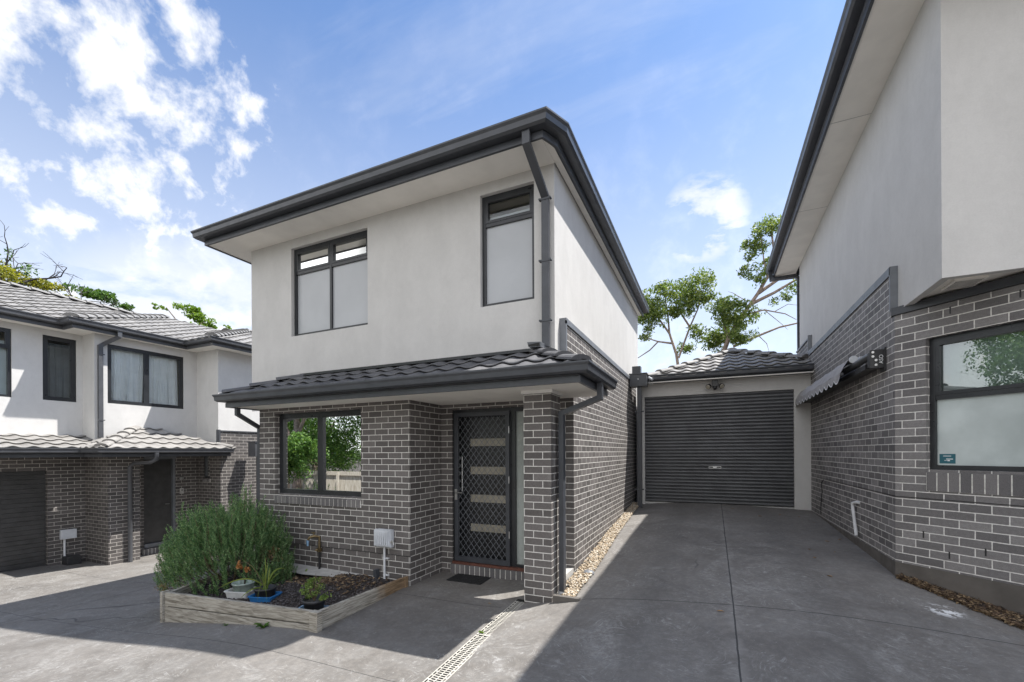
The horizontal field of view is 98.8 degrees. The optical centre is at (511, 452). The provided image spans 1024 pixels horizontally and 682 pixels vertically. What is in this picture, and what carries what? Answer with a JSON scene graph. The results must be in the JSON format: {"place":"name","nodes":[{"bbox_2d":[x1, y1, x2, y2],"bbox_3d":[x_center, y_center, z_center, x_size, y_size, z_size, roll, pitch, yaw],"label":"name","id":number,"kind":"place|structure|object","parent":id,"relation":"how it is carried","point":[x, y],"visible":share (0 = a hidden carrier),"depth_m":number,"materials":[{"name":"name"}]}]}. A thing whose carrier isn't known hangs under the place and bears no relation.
{"place":"outdoors","nodes":[
{"label":"outdoors","id":0,"kind":"place"},
{"bbox_2d":[0,0,845,372],"label":"sky","id":1,"kind":"structure","parent":0,"point":[129,128],"materials":[{"name":"blue"}]},
{"bbox_2d":[0,502,1023,681],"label":"driveway","id":2,"kind":"structure","parent":0,"point":[662,586],"depth_m":4.48,"materials":[{"name":"concrete"}]},
{"bbox_2d":[62,554,80,565],"bbox_3d":[-10.427,2.577,10.389,0.250,0.260,0.260,0,0,24],"label":"planter box","id":3,"kind":"object","parent":2,"relation":"on","point":[71,559],"visible":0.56,"depth_m":10.32,"materials":[{"name":"black plastic"}]},
{"bbox_2d":[253,622,269,627],"bbox_3d":[-2.859,1.972,4.990,0.201,0.062,0.138,0,0,2],"label":"weed","id":4,"kind":"object","parent":2,"relation":"on","point":[261,625],"visible":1,"depth_m":5.00,"materials":[{"name":"green plant"}]},
{"bbox_2d":[160,560,407,632],"bbox_3d":[-3.313,2.002,6.066,3.323,0.525,1.748,0,0,24],"label":"garden bed","id":5,"kind":"object","parent":2,"relation":"on","point":[179,605],"visible":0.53,"depth_m":5.30,"materials":[{"name":"grey wood"}]},
{"bbox_2d":[189,563,393,607],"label":"soil","id":6,"kind":"structure","parent":5,"relation":"in","point":[340,594],"depth_m":5.87,"materials":[{"name":"brown soil"}]},
{"bbox_2d":[153,484,297,596],"bbox_3d":[-4.280,1.381,6.554,2.267,1.834,1.540,0,0,24],"label":"rosemary bush","id":7,"kind":"object","parent":6,"relation":"in","point":[245,535],"visible":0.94,"depth_m":6.22,"materials":[{"name":"green plant"}]},
{"bbox_2d":[224,586,256,598],"bbox_3d":[-3.568,1.866,5.804,0.357,0.120,0.262,0,0,10],"label":"plastic tub","id":8,"kind":"object","parent":6,"relation":"on","point":[231,593],"visible":0.43,"depth_m":5.70,"materials":[{"name":"white plastic"}]},
{"bbox_2d":[231,579,254,591],"bbox_3d":[-3.574,1.765,5.839,0.272,0.202,0.272,0,0,24],"label":"plant pot","id":9,"kind":"object","parent":8,"relation":"in","point":[242,585],"visible":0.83,"depth_m":5.77,"materials":[{"name":"white plastic"}]},
{"bbox_2d":[221,557,285,597],"bbox_3d":[-3.328,1.595,5.635,1.060,0.560,0.372,0,0,24],"label":"potted plant","id":10,"kind":"object","parent":6,"relation":"on","point":[264,589],"visible":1,"depth_m":5.61,"materials":[{"name":"green plant"}]},
{"bbox_2d":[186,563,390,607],"bbox_3d":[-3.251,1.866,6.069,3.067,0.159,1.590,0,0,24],"label":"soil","id":11,"kind":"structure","parent":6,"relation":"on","point":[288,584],"depth_m":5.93,"materials":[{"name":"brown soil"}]},
{"bbox_2d":[248,591,281,602],"bbox_3d":[-3.154,1.867,5.604,0.326,0.115,0.252,0,0,7],"label":"plastic tub","id":12,"kind":"object","parent":11,"relation":"on","point":[253,598],"visible":0.56,"depth_m":5.50,"materials":[{"name":"blue plastic"}]},
{"bbox_2d":[373,568,378,578],"bbox_3d":[-1.954,1.794,6.316,0.055,0.230,0.070,0,0,24],"label":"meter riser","id":13,"kind":"object","parent":11,"relation":"on","point":[376,573],"visible":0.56,"depth_m":6.29,"materials":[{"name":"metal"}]},
{"bbox_2d":[271,572,387,593],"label":"bark mulch","id":14,"kind":"object","parent":6,"relation":"on","point":[329,579],"visible":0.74,"depth_m":6.23,"materials":[{"name":"brown wood"}]},
{"bbox_2d":[190,106,648,602],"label":"townhouse","id":15,"kind":"structure","parent":2,"relation":"on","point":[422,399],"depth_m":6.44,"materials":[{"name":"paint"}]},
{"bbox_2d":[306,532,321,568],"bbox_3d":[-3.068,1.599,6.805,0.228,0.730,0.080,0,0,-18],"label":"garden tap","id":16,"kind":"object","parent":15,"relation":"attached to","point":[319,549],"visible":0.93,"depth_m":6.81,"materials":[{"name":"brown metal"}]},
{"bbox_2d":[268,561,372,576],"bbox_3d":[-2.988,1.813,6.693,2.200,0.060,0.300,0,0,24],"label":"footing strip","id":17,"kind":"object","parent":15,"relation":"attached to","point":[311,570],"visible":0.43,"depth_m":6.71,"materials":[{"name":"concrete"}]},
{"bbox_2d":[280,410,360,496],"bbox_3d":[-3.038,0.019,7.009,1.860,1.330,0.070,0,0,24],"label":"window","id":18,"kind":"structure","parent":15,"relation":"in","point":[320,452],"depth_m":6.98,"materials":[{"name":"glass"}]},
{"bbox_2d":[294,230,367,335],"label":"window","id":19,"kind":"structure","parent":15,"relation":"in","point":[331,276],"depth_m":7.19,"materials":[{"name":"glass"}]},
{"bbox_2d":[374,528,393,578],"bbox_3d":[-1.812,1.476,6.251,0.330,0.765,0.128,0,0,24],"label":"meter box","id":20,"kind":"object","parent":15,"relation":"attached to","point":[384,538],"visible":0.89,"depth_m":6.22,"materials":[{"name":"white plastic"}]},
{"bbox_2d":[454,411,510,566],"bbox_3d":[-0.462,0.527,6.568,0.939,2.270,0.087,0,0,24],"label":"security door","id":21,"kind":"structure","parent":15,"relation":"in","point":[458,557],"depth_m":6.57,"materials":[{"name":"metal"}]},
{"bbox_2d":[459,412,510,559],"bbox_3d":[-0.404,0.522,6.691,0.925,2.240,0.097,0,0,24],"label":"front door","id":22,"kind":"structure","parent":15,"relation":"in","point":[484,418],"depth_m":6.71,"materials":[{"name":"black wood"}]},
{"bbox_2d":[482,184,533,306],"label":"window","id":23,"kind":"structure","parent":15,"relation":"in","point":[508,216],"depth_m":5.90,"materials":[{"name":"glass"}]},
{"bbox_2d":[527,342,546,348],"bbox_3d":[0.315,-1.331,5.470,0.190,0.079,0.200,0,0,31],"label":"flood light","id":24,"kind":"object","parent":15,"relation":"on","point":[533,345],"visible":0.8,"depth_m":5.41,"materials":[{"name":"black plastic"}]},
{"bbox_2d":[446,573,490,584],"bbox_3d":[-0.632,1.852,6.412,0.556,0.033,0.336,0,0,24],"label":"door mat","id":25,"kind":"object","parent":2,"relation":"on","point":[470,579],"depth_m":6.37,"materials":[{"name":"rubber"}]},
{"bbox_2d":[423,599,523,681],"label":"channel drain","id":26,"kind":"object","parent":2,"relation":"on","point":[444,670],"visible":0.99,"depth_m":4.19,"materials":[{"name":"plastic"}]},
{"bbox_2d":[553,594,580,602],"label":"kerb","id":27,"kind":"structure","parent":2,"relation":"on","point":[557,598],"depth_m":5.08,"materials":[{"name":"grey concrete"}]},
{"bbox_2d":[566,567,573,584],"bbox_3d":[0.636,1.787,5.807,0.230,0.420,0.490,0,0,24],"label":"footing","id":28,"kind":"object","parent":2,"relation":"on","point":[569,572],"visible":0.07,"depth_m":5.85,"materials":[{"name":"concrete"}]},
{"bbox_2d":[560,502,638,596],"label":"pebbles","id":29,"kind":"object","parent":2,"relation":"on","point":[578,579],"visible":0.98,"depth_m":6.61,"materials":[{"name":"beige gravel"}]},
{"bbox_2d":[583,569,593,574],"bbox_3d":[1.043,1.626,5.967,0.150,0.042,0.150,0,0,24],"label":"drain cover","id":30,"kind":"object","parent":29,"relation":"on","point":[587,571],"visible":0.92,"depth_m":5.93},
{"bbox_2d":[629,348,813,509],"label":"garage","id":31,"kind":"structure","parent":2,"relation":"on","point":[742,436],"depth_m":9.77,"materials":[{"name":"paint"}]},
{"bbox_2d":[706,380,724,389],"bbox_3d":[4.474,-1.481,9.672,0.381,0.218,0.240,0,0,24],"label":"flood light","id":32,"kind":"object","parent":31,"relation":"attached to","point":[715,385],"visible":1,"depth_m":9.61,"materials":[{"name":"black plastic"}]},
{"bbox_2d":[645,390,793,508],"bbox_3d":[4.560,-0.103,9.865,3.025,2.614,0.056,0,0,24],"label":"roller door","id":33,"kind":"structure","parent":31,"relation":"in","point":[724,448],"depth_m":9.81,"materials":[{"name":"metal"}]},
{"bbox_2d":[765,0,1023,614],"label":"townhouse","id":34,"kind":"structure","parent":2,"relation":"on","point":[900,235],"depth_m":4.61,"materials":[{"name":"paint"}]},
{"bbox_2d":[820,480,823,513],"bbox_3d":[5.767,0.826,8.158,0.018,0.658,0.230,0,0,24],"label":"wall cable","id":35,"kind":"object","parent":34,"relation":"attached to","point":[821,495],"depth_m":8.18,"materials":[{"name":"black plastic"}]},
{"bbox_2d":[795,347,885,406],"bbox_3d":[5.184,-1.127,7.224,0.281,0.352,4.450,0,0,24],"label":"folding awning","id":36,"kind":"object","parent":34,"relation":"attached to","point":[830,382],"visible":0.98,"depth_m":6.15,"materials":[{"name":"fabric"}]},
{"bbox_2d":[851,501,859,535],"bbox_3d":[4.827,0.922,6.181,0.092,0.488,0.184,0,0,3],"label":"waste pipe","id":37,"kind":"object","parent":34,"relation":"attached to","point":[854,517],"visible":0.88,"depth_m":6.17,"materials":[{"name":"plastic"}]},
{"bbox_2d":[929,321,1023,471],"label":"window","id":38,"kind":"structure","parent":34,"relation":"in","point":[977,376],"depth_m":4.35,"materials":[{"name":"glass"}]},
{"bbox_2d":[896,573,1023,629],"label":"leaf mulch","id":39,"kind":"object","parent":2,"relation":"on","point":[1004,615],"visible":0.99,"depth_m":4.21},
{"bbox_2d":[638,266,766,364],"bbox_3d":[8.472,-4.284,20.331,5.891,8.101,2.775,0,0,24],"label":"gum tree","id":40,"kind":"object","parent":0,"point":[692,297],"visible":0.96,"depth_m":19.90,"materials":[{"name":"green plant"}]},
{"bbox_2d":[721,213,796,354],"bbox_3d":[11.177,-5.450,18.971,4.500,10.415,1.712,0,0,24],"label":"gum tree","id":41,"kind":"object","parent":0,"point":[760,244],"visible":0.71,"depth_m":19.10,"materials":[{"name":"green plant"}]},
{"label":"ground","id":42,"kind":"structure","parent":0,"visible":0},
{"bbox_2d":[0,260,79,298],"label":"yellow tree","id":43,"kind":"object","parent":42,"relation":"on","point":[19,278],"visible":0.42,"depth_m":17.70,"materials":[{"name":"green plant"}]},
{"bbox_2d":[0,220,80,289],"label":"bare tree","id":44,"kind":"object","parent":42,"relation":"on","point":[24,267],"visible":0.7,"depth_m":17.46,"materials":[{"name":"brown plant"}]},
{"bbox_2d":[47,275,119,305],"bbox_3d":[-17.994,-2.163,18.495,1.286,10.090,2.446,0,0,18],"label":"bare tree","id":45,"kind":"object","parent":42,"relation":"on","point":[81,291],"visible":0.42,"depth_m":18.39,"materials":[{"name":"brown plant"}]},
{"bbox_2d":[62,282,134,310],"bbox_3d":[-19.280,-2.389,20.562,1.686,10.551,2.552,0,0,-3],"label":"green tree","id":46,"kind":"object","parent":42,"relation":"on","point":[98,294],"visible":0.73,"depth_m":20.31,"materials":[{"name":"green plant"}]},
{"bbox_2d":[0,280,259,571],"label":"townhouse","id":47,"kind":"structure","parent":42,"relation":"on","point":[116,423],"depth_m":10.65,"materials":[{"name":"paint"}]},
{"bbox_2d":[0,327,10,396],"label":"window","id":48,"kind":"structure","parent":47,"relation":"in","point":[5,333],"depth_m":9.59,"materials":[{"name":"glass"}]},
{"bbox_2d":[0,471,45,571],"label":"garage door","id":49,"kind":"structure","parent":47,"relation":"in","point":[22,493],"depth_m":9.84,"materials":[{"name":"grey metal"}]},
{"bbox_2d":[43,335,75,401],"bbox_3d":[-11.094,-1.940,10.536,0.930,1.720,0.850,0,0,24],"label":"window","id":50,"kind":"structure","parent":47,"relation":"in","point":[59,354],"depth_m":10.41,"materials":[{"name":"glass"}]},
{"bbox_2d":[60,528,76,555],"bbox_3d":[-10.554,2.212,10.436,0.097,0.770,0.280,0,0,24],"label":"mailbox","id":51,"kind":"object","parent":47,"relation":"attached to","point":[65,534],"visible":0.91,"depth_m":10.39,"materials":[{"name":"white plastic"}]},
{"bbox_2d":[107,344,182,408],"bbox_3d":[-9.961,-1.910,11.674,0.930,1.670,1.960,0,0,24],"label":"window","id":52,"kind":"structure","parent":47,"relation":"in","point":[138,377],"depth_m":11.44,"materials":[{"name":"glass"}]},
{"bbox_2d":[144,459,170,543],"bbox_3d":[-9.463,1.288,11.745,0.112,2.210,0.730,0,0,24],"label":"front door","id":53,"kind":"structure","parent":47,"relation":"in","point":[157,475],"depth_m":11.72,"materials":[{"name":"metal"}]},
{"bbox_2d":[204,456,209,477],"bbox_3d":[-8.506,0.348,12.735,0.560,1.000,0.630,0,0,24],"label":"window","id":54,"kind":"structure","parent":47,"relation":"in","point":[206,458],"depth_m":12.50,"materials":[{"name":"glass"}]},
{"bbox_2d":[151,302,231,329],"bbox_3d":[-16.148,-2.340,22.354,1.474,10.424,3.694,0,0,42],"label":"green tree","id":55,"kind":"object","parent":42,"relation":"on","point":[192,311],"visible":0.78,"depth_m":22.36,"materials":[{"name":"green plant"}]},
{"bbox_3d":[-2.297,1.860,5.071,0.443,0.100,0.356,0,0,24],"label":"plastic tub","id":56,"kind":"object","parent":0,"visible":0},
{"bbox_2d":[299,569,331,609],"bbox_3d":[-2.273,1.606,5.124,0.415,0.469,0.292,0,0,4],"label":"potted plant","id":57,"kind":"object","parent":56,"relation":"in","point":[313,601],"visible":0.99,"depth_m":5.08,"materials":[{"name":"green plant"}]}
]}

